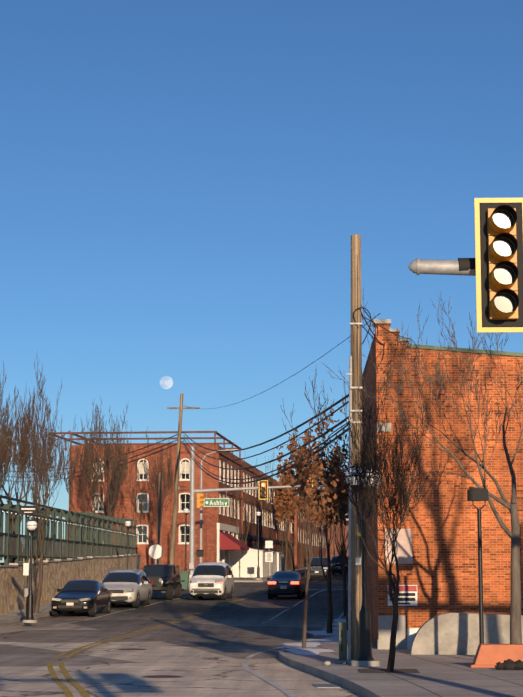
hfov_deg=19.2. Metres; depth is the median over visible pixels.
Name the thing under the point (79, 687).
yellow marking
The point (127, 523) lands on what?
street lamp globe
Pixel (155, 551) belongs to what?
rail crossing sign
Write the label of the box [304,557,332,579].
car
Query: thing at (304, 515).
tree
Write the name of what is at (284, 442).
wire
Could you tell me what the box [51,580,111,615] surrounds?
black sedan car
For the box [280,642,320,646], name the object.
snow patch
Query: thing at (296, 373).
power line
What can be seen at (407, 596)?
trim
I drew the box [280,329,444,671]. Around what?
small tree
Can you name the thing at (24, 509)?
banner sign
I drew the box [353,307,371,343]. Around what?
wire loop
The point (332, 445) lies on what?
wire pole loop
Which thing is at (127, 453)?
wire
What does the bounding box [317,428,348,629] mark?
street tree
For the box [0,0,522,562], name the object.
sky
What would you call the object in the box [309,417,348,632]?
street tree
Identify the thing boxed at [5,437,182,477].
wire
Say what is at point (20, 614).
sidewalk
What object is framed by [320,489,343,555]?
tree
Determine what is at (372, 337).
drop wire
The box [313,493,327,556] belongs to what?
tree
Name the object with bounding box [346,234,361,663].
utility pole
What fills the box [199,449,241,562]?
street light
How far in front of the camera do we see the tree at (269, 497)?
148.72 m
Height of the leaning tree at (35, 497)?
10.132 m
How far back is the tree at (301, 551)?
213.30 m
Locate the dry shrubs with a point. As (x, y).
(11, 560)
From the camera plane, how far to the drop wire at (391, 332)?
31.11 m
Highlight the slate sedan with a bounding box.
[267,571,305,598]
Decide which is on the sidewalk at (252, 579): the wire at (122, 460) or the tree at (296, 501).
the tree at (296, 501)
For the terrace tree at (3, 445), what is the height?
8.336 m
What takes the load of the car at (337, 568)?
on the ground
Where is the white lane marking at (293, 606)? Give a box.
[262,589,325,622]
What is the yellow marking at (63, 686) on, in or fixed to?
on the ground
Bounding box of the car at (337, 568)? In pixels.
[331,556,347,574]
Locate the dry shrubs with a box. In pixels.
[9,546,68,562]
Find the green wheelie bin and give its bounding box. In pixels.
[180,571,189,588]
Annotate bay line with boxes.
[56,596,187,624]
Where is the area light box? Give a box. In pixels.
[467,487,487,643]
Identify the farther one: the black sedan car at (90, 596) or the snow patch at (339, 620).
the black sedan car at (90, 596)
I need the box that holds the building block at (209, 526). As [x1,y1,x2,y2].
[68,444,293,570]
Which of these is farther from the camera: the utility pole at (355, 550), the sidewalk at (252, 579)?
the sidewalk at (252, 579)
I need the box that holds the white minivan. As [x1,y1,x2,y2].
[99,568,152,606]
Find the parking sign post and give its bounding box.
[23,563,29,616]
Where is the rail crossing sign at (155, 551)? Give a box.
[149,542,162,563]
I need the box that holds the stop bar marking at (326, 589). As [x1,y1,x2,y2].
[308,589,346,589]
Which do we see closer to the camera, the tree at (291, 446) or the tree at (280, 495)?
the tree at (291, 446)
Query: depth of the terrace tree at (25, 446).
75.64 m
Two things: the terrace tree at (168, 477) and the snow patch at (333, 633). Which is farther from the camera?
the terrace tree at (168, 477)
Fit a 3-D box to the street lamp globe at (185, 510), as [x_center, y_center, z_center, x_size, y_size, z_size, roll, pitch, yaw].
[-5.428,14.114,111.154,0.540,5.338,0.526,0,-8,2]
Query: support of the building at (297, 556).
on the ground
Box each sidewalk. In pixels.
[0,586,188,623]
[234,568,304,581]
[279,616,522,696]
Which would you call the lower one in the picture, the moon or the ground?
the ground
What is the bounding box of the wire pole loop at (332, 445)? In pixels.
[327,422,349,458]
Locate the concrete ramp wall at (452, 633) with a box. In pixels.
[410,612,522,654]
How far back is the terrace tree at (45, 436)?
101.42 m
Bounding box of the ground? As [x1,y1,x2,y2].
[0,573,360,696]
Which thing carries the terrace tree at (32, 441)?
on the terrace earth
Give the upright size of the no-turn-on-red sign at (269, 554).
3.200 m
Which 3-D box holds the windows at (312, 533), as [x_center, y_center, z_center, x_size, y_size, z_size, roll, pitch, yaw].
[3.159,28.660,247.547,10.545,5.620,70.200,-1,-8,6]
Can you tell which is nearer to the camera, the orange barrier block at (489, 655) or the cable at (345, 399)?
the orange barrier block at (489, 655)
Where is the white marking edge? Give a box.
[242,611,343,696]
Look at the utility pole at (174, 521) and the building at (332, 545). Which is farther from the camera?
the building at (332, 545)
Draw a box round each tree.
[0,360,50,561]
[0,386,52,562]
[0,388,19,486]
[9,382,75,612]
[13,406,70,507]
[18,354,66,558]
[63,397,106,541]
[68,435,125,542]
[80,404,132,543]
[123,415,183,545]
[231,457,260,552]
[261,449,275,550]
[271,483,287,552]
[272,464,299,570]
[273,445,295,570]
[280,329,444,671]
[282,505,304,570]
[283,388,345,647]
[286,429,326,579]
[294,470,317,562]
[298,514,314,568]
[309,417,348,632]
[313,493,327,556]
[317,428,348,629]
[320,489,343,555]
[321,288,522,643]
[321,441,347,616]
[323,447,344,559]
[334,493,348,574]
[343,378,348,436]
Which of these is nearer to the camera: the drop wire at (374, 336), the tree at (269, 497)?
the drop wire at (374, 336)
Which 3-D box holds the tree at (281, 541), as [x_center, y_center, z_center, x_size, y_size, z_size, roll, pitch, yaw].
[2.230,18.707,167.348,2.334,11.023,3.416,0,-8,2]
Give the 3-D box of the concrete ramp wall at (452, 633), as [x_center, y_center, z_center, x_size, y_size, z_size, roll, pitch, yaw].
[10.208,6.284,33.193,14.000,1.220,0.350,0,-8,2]
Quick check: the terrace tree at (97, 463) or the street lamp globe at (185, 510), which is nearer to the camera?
the terrace tree at (97, 463)
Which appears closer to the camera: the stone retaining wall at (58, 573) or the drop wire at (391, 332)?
the drop wire at (391, 332)
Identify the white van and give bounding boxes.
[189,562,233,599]
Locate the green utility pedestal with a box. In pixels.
[338,622,347,663]
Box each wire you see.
[3,432,182,471]
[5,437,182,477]
[6,442,181,481]
[182,428,348,483]
[183,389,357,451]
[183,416,348,469]
[183,424,348,479]
[184,394,357,460]
[360,311,383,361]
[361,305,378,335]
[361,315,419,353]
[362,325,384,346]
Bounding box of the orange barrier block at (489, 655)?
[468,644,522,667]
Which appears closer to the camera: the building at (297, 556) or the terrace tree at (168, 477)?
the terrace tree at (168, 477)
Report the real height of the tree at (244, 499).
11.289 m
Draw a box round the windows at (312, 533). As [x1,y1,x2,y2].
[298,513,325,547]
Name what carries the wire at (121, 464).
attached to the utility pole at (174, 521)
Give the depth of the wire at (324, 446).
43.48 m
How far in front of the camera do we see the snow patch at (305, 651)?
34.26 m
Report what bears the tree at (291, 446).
on the sidewalk at (252, 579)
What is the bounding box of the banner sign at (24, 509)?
[20,505,36,513]
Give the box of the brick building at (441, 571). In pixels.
[362,324,522,647]
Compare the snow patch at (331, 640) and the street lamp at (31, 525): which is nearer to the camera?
the snow patch at (331, 640)
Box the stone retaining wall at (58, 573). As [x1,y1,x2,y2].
[0,554,141,614]
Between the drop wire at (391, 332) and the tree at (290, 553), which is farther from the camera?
the tree at (290, 553)
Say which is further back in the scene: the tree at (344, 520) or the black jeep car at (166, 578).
the tree at (344, 520)
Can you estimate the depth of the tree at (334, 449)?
138.78 m
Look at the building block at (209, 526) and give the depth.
128.17 m
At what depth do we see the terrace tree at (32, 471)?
118.67 m
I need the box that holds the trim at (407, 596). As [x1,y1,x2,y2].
[372,319,522,649]
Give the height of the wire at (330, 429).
4.992 m
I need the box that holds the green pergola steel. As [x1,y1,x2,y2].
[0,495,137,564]
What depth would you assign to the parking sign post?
56.96 m
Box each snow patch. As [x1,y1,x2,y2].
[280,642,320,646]
[280,648,334,654]
[306,630,347,635]
[306,637,347,642]
[332,619,345,625]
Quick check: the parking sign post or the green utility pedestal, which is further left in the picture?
the parking sign post
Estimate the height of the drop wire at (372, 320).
0.468 m
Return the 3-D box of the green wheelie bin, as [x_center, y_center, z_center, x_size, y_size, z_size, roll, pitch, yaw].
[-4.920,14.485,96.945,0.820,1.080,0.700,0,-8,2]
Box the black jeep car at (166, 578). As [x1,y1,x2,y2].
[143,564,184,599]
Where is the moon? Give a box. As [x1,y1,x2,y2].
[160,376,172,388]
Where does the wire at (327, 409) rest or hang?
attached to the utility pole at (355, 550)
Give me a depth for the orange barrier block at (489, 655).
27.45 m
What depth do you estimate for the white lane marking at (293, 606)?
74.00 m
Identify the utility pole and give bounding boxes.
[157,472,160,563]
[167,393,199,564]
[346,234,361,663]
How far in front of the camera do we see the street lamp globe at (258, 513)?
125.76 m
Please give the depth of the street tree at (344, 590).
63.25 m
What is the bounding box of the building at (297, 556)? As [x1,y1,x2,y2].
[294,507,325,568]
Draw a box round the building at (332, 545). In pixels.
[326,520,347,559]
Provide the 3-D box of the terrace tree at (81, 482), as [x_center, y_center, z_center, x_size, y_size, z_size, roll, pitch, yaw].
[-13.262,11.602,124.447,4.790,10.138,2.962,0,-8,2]
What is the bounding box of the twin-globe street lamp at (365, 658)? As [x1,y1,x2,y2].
[345,466,380,666]
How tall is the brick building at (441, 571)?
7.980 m
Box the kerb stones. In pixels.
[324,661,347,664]
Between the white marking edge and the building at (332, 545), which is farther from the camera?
the building at (332, 545)
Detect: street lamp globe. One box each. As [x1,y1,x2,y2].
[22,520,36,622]
[125,520,130,569]
[183,508,188,570]
[255,511,261,579]
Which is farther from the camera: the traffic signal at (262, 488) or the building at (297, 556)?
the building at (297, 556)
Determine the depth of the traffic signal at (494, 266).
18.73 m
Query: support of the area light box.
on the sidewalk at (446, 676)
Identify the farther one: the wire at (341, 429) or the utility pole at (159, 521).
the utility pole at (159, 521)
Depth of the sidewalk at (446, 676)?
24.79 m
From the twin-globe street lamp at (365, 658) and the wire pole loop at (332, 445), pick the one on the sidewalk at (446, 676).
the twin-globe street lamp at (365, 658)
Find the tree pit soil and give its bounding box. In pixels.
[284,648,419,672]
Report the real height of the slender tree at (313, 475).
6.043 m
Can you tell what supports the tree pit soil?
on the sidewalk at (446, 676)
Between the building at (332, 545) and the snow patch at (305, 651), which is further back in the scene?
the building at (332, 545)
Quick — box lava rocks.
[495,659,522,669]
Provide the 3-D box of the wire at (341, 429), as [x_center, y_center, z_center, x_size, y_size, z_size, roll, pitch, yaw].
[-1.490,3.558,62.360,0.036,5.040,65.873,1,-8,-6]
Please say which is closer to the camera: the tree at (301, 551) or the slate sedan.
the slate sedan
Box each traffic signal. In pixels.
[188,445,312,585]
[408,198,522,332]
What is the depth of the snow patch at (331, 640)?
39.91 m
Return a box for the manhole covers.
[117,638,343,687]
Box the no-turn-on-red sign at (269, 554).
[265,540,272,577]
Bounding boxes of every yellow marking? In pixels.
[47,590,266,696]
[59,591,266,696]
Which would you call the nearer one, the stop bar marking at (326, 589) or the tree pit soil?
the tree pit soil
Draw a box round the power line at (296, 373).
[183,313,379,408]

